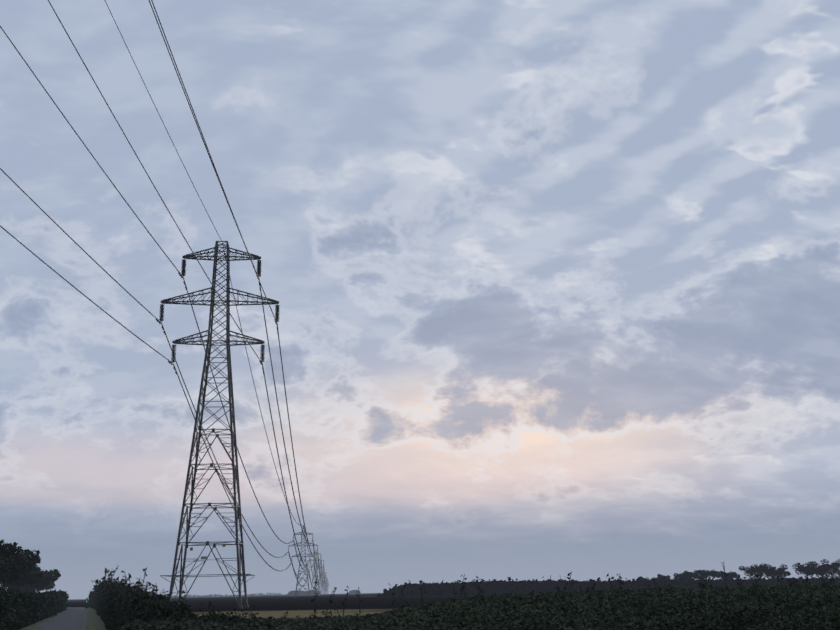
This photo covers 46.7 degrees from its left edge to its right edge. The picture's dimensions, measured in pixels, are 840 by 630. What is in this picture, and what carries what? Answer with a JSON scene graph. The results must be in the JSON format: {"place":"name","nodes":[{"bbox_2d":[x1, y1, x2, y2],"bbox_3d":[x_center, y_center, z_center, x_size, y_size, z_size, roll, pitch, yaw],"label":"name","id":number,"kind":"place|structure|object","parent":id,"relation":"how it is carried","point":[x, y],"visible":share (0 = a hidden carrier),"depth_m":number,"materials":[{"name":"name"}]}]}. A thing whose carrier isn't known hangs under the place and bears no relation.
{"place":"outdoors","nodes":[
{"label":"outdoors","id":0,"kind":"place"},
{"bbox_2d":[35,608,85,629],"bbox_3d":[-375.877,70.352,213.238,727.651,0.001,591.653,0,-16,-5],"label":"road","id":1,"kind":"structure","parent":0,"point":[72,619],"depth_m":77.26,"materials":[{"name":"grey asphalt"}]},
{"bbox_2d":[67,593,505,618],"bbox_3d":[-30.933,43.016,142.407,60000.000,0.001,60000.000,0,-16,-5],"label":"ground","id":2,"kind":"structure","parent":0,"point":[276,606],"depth_m":187.84,"materials":[{"name":"green plant"}]},
{"bbox_2d":[0,557,17,578],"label":"roadside tree","id":3,"kind":"object","parent":2,"relation":"on","point":[3,563],"visible":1,"depth_m":72.55,"materials":[{"name":"brown plant"}]},
{"bbox_2d":[0,540,22,561],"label":"roadside tree","id":4,"kind":"object","parent":2,"relation":"on","point":[11,550],"visible":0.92,"depth_m":86.76,"materials":[{"name":"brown plant"}]},
{"bbox_2d":[0,582,28,589],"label":"roadside tree","id":5,"kind":"object","parent":2,"relation":"on","point":[5,586],"depth_m":157.16,"materials":[{"name":"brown plant"}]},
{"bbox_2d":[0,549,39,588],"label":"roadside tree","id":6,"kind":"object","parent":2,"relation":"on","point":[21,564],"visible":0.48,"depth_m":99.73,"materials":[{"name":"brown plant"}]},
{"bbox_2d":[4,544,38,564],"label":"roadside tree","id":7,"kind":"object","parent":2,"relation":"on","point":[37,560],"visible":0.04,"depth_m":116.26,"materials":[{"name":"brown plant"}]},
{"bbox_2d":[6,553,44,591],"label":"roadside tree","id":8,"kind":"object","parent":2,"relation":"on","point":[29,576],"visible":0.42,"depth_m":133.20,"materials":[{"name":"brown plant"}]},
{"bbox_2d":[20,584,33,591],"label":"roadside tree","id":9,"kind":"object","parent":2,"relation":"on","point":[26,588],"visible":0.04,"depth_m":202.34,"materials":[{"name":"brown plant"}]},
{"bbox_2d":[0,586,68,629],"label":"hedge","id":10,"kind":"object","parent":2,"relation":"on","point":[42,604],"depth_m":66.48,"materials":[{"name":"green plant"}]},
{"bbox_2d":[28,569,60,592],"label":"roadside tree","id":11,"kind":"object","parent":2,"relation":"on","point":[50,576],"visible":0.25,"depth_m":179.15,"materials":[{"name":"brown plant"}]},
{"bbox_2d":[35,581,54,591],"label":"roadside tree","id":12,"kind":"object","parent":2,"relation":"on","point":[51,586],"depth_m":248.11,"materials":[{"name":"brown plant"}]},
{"bbox_2d":[33,608,69,629],"bbox_3d":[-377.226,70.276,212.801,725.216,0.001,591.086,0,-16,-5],"label":"lane edge","id":13,"kind":"object","parent":2,"relation":"on","point":[49,620],"visible":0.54,"depth_m":80.26,"materials":[{"name":"grey"}]},
{"bbox_2d":[20,607,105,629],"bbox_3d":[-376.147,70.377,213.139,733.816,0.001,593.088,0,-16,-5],"label":"verge grass","id":14,"kind":"structure","parent":2,"relation":"on","point":[93,621],"depth_m":77.99,"materials":[{"name":"green plant"}]},
{"bbox_2d":[82,608,87,629],"bbox_3d":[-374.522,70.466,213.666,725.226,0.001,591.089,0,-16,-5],"label":"lane edge","id":15,"kind":"object","parent":2,"relation":"on","point":[84,623],"visible":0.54,"depth_m":77.51,"materials":[{"name":"grey"}]},
{"bbox_2d":[159,241,279,608],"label":"pylon","id":16,"kind":"object","parent":2,"relation":"on","point":[240,560],"visible":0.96,"depth_m":150.89,"materials":[{"name":"grey metal"}]},
{"bbox_2d":[168,592,283,597],"bbox_3d":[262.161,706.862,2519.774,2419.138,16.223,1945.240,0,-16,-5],"label":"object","id":17,"kind":"object","parent":2,"relation":"on","point":[218,595],"visible":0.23,"depth_m":3186.36,"materials":[{"name":"brown plant"}]},
{"bbox_2d":[283,590,306,595],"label":"shed","id":18,"kind":"structure","parent":2,"relation":"on","point":[300,593],"depth_m":1227.69,"materials":[{"name":"grey"}]},
{"bbox_2d":[288,525,317,596],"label":"pylon","id":19,"kind":"object","parent":2,"relation":"on","point":[298,555],"visible":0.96,"depth_m":605.99,"materials":[{"name":"metal"}]},
{"bbox_2d":[307,590,320,595],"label":"shed","id":20,"kind":"structure","parent":2,"relation":"on","point":[312,592],"depth_m":1322.54,"materials":[{"name":"grey"}]},
{"bbox_2d":[306,553,323,595],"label":"pylon","id":21,"kind":"object","parent":2,"relation":"on","point":[316,572],"visible":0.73,"depth_m":1065.23,"materials":[{"name":"metal"}]},
{"bbox_2d":[0,0,327,591],"bbox_3d":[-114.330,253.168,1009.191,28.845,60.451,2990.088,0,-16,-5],"label":"conductors","id":22,"kind":"object","parent":21,"relation":"attached to","point":[322,575],"visible":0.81,"depth_m":152.92,"materials":[{"name":"grey"}]},
{"bbox_2d":[314,567,326,591],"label":"pylon","id":23,"kind":"object","parent":2,"relation":"on","point":[319,576],"visible":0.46,"depth_m":1523.03,"materials":[{"name":"metal"}]},
{"bbox_2d":[345,590,360,594],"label":"shed","id":24,"kind":"structure","parent":2,"relation":"on","point":[352,592],"depth_m":1423.35,"materials":[{"name":"grey"}]},
{"bbox_2d":[88,562,836,629],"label":"hedge","id":25,"kind":"object","parent":2,"relation":"on","point":[117,613],"depth_m":29.73,"materials":[{"name":"green plant"}]},
{"bbox_2d":[118,583,839,629],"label":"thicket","id":26,"kind":"object","parent":2,"relation":"on","point":[805,607],"visible":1,"depth_m":14.26,"materials":[{"name":"green plant"}]},
{"bbox_2d":[375,572,839,596],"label":"distant tree belt","id":27,"kind":"object","parent":2,"relation":"on","point":[489,587],"visible":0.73,"depth_m":418.61,"materials":[{"name":"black leaves"}]},
{"bbox_2d":[650,574,670,580],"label":"tree","id":28,"kind":"object","parent":2,"relation":"on","point":[659,578],"visible":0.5,"depth_m":645.17,"materials":[{"name":"green plant"}]},
{"bbox_2d":[673,571,698,578],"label":"tree","id":29,"kind":"object","parent":2,"relation":"on","point":[685,575],"visible":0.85,"depth_m":614.10,"materials":[{"name":"green plant"}]},
{"bbox_2d":[694,569,717,578],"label":"tree","id":30,"kind":"object","parent":2,"relation":"on","point":[703,573],"visible":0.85,"depth_m":619.48,"materials":[{"name":"green plant"}]},
{"bbox_2d":[717,571,739,579],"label":"tree","id":31,"kind":"object","parent":2,"relation":"on","point":[730,576],"visible":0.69,"depth_m":611.67,"materials":[{"name":"green plant"}]},
{"bbox_2d":[738,563,772,578],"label":"tree","id":32,"kind":"object","parent":2,"relation":"on","point":[760,570],"visible":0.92,"depth_m":593.76,"materials":[{"name":"green plant"}]},
{"bbox_2d":[768,564,790,577],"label":"tree","id":33,"kind":"object","parent":2,"relation":"on","point":[781,572],"visible":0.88,"depth_m":593.21,"materials":[{"name":"green plant"}]},
{"bbox_2d":[792,561,827,577],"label":"tree","id":34,"kind":"object","parent":2,"relation":"on","point":[811,571],"visible":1,"depth_m":574.72,"materials":[{"name":"green plant"}]},
{"bbox_2d":[817,559,839,577],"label":"tree","id":35,"kind":"object","parent":2,"relation":"on","point":[833,567],"visible":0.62,"depth_m":581.04,"materials":[{"name":"green plant"}]},
{"bbox_2d":[0,0,839,598],"label":"sky","id":36,"kind":"structure","parent":0,"point":[555,284],"materials":[{"name":"blue"}]}
]}

